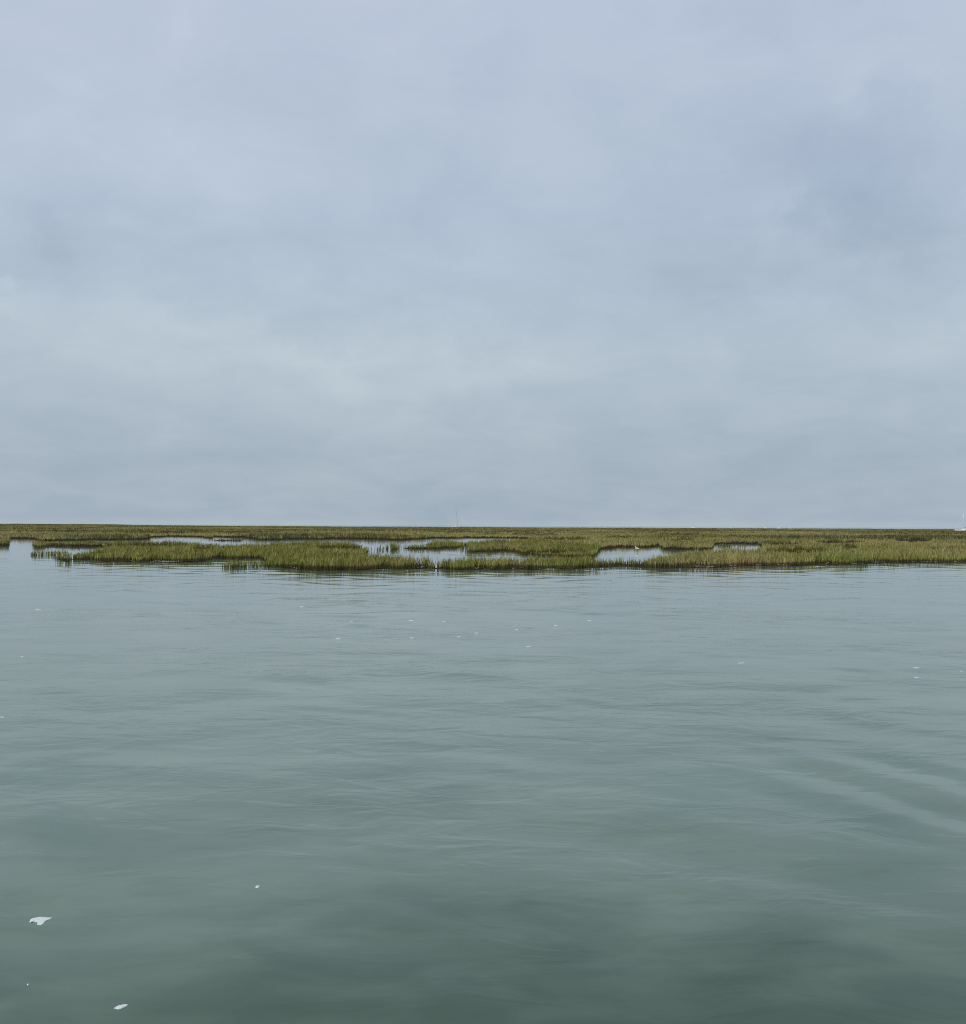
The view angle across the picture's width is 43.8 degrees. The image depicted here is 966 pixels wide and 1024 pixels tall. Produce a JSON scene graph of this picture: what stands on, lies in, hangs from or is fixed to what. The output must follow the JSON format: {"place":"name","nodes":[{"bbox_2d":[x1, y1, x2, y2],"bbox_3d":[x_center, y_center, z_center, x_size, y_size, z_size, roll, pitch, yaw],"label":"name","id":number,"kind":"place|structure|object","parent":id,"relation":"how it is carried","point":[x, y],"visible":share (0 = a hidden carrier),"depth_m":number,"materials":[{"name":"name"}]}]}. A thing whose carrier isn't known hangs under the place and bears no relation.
{"place":"outdoors","nodes":[
{"label":"outdoors","id":0,"kind":"place"},
{"bbox_2d":[31,549,67,555],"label":"marsh grass","id":1,"kind":"structure","parent":0,"point":[54,553],"depth_m":83.27,"materials":[{"name":"green plant"}]},
{"bbox_2d":[32,539,431,570],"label":"marsh grass","id":2,"kind":"structure","parent":0,"point":[317,555],"depth_m":74.71,"materials":[{"name":"green plant"}]},
{"bbox_2d":[378,543,388,550],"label":"marsh grass","id":3,"kind":"structure","parent":0,"point":[386,547],"depth_m":108.47,"materials":[{"name":"plant"}]},
{"bbox_2d":[0,524,965,1023],"bbox_3d":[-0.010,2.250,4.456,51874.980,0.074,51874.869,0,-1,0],"label":"water","id":4,"kind":"structure","parent":0,"point":[734,794],"depth_m":9.93,"materials":[{"name":"teal liquid"}]},
{"bbox_2d":[29,917,52,924],"bbox_3d":[-2.473,2.274,6.673,0.105,0.010,0.128,0,-1,8],"label":"foam fleck","id":5,"kind":"object","parent":4,"relation":"on","point":[40,920],"visible":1,"depth_m":6.68},
{"bbox_2d":[114,1004,127,1008],"bbox_3d":[-1.640,2.243,5.440,0.034,0.009,0.066,0,-1,35],"label":"foam fleck","id":6,"kind":"object","parent":4,"relation":"on","point":[120,1006],"visible":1,"depth_m":5.43},
{"bbox_2d":[955,513,965,530],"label":"sailboat","id":7,"kind":"object","parent":4,"relation":"on","point":[961,529],"visible":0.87,"depth_m":673.51,"materials":[{"name":"white metal"}]},
{"bbox_2d":[0,523,965,549],"bbox_3d":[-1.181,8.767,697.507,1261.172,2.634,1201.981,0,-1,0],"label":"marsh grass","id":8,"kind":"structure","parent":0,"point":[690,537],"depth_m":247.30,"materials":[{"name":"green plant"}]},
{"bbox_2d":[0,524,965,570],"bbox_3d":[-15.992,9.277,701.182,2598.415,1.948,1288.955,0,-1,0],"label":"marsh ground","id":9,"kind":"structure","parent":0,"point":[424,567],"depth_m":113.24,"materials":[{"name":"green plant"}]},
{"bbox_2d":[35,539,157,546],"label":"marsh grass","id":10,"kind":"structure","parent":9,"relation":"on","point":[90,543],"depth_m":119.53,"materials":[{"name":"green plant"}]},
{"bbox_2d":[222,557,280,568],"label":"marsh grass","id":11,"kind":"structure","parent":9,"relation":"on","point":[237,564],"depth_m":61.32,"materials":[{"name":"green plant"}]},
{"bbox_2d":[389,538,465,550],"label":"marsh grass","id":12,"kind":"structure","parent":9,"relation":"on","point":[450,544],"depth_m":115.21,"materials":[{"name":"green plant"}]},
{"bbox_2d":[429,559,434,568],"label":"marsh grass","id":13,"kind":"structure","parent":9,"relation":"on","point":[431,566],"depth_m":60.87,"materials":[{"name":"green plant"}]},
{"bbox_2d":[460,544,468,552],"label":"marsh grass","id":14,"kind":"structure","parent":9,"relation":"on","point":[467,548],"depth_m":103.43,"materials":[{"name":"green plant"}]},
{"bbox_2d":[433,552,594,569],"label":"marsh grass","id":15,"kind":"structure","parent":9,"relation":"on","point":[530,561],"depth_m":62.09,"materials":[{"name":"green plant"}]},
{"bbox_2d":[466,537,601,556],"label":"marsh grass","id":16,"kind":"structure","parent":9,"relation":"on","point":[535,545],"depth_m":105.18,"materials":[{"name":"green plant"}]},
{"bbox_2d":[592,555,649,567],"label":"marsh grass","id":17,"kind":"structure","parent":9,"relation":"on","point":[613,562],"depth_m":65.61,"materials":[{"name":"green plant"}]},
{"bbox_2d":[0,0,965,527],"label":"sky","id":18,"kind":"structure","parent":0,"point":[263,262],"materials":[{"name":"grey"}]},
{"bbox_2d":[718,543,745,546],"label":"marsh grass","id":19,"kind":"structure","parent":0,"point":[724,545],"depth_m":129.67,"materials":[{"name":"green plant"}]},
{"bbox_2d":[646,542,965,568],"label":"marsh grass","id":20,"kind":"structure","parent":0,"point":[766,555],"depth_m":76.89,"materials":[{"name":"green plant"}]}
]}

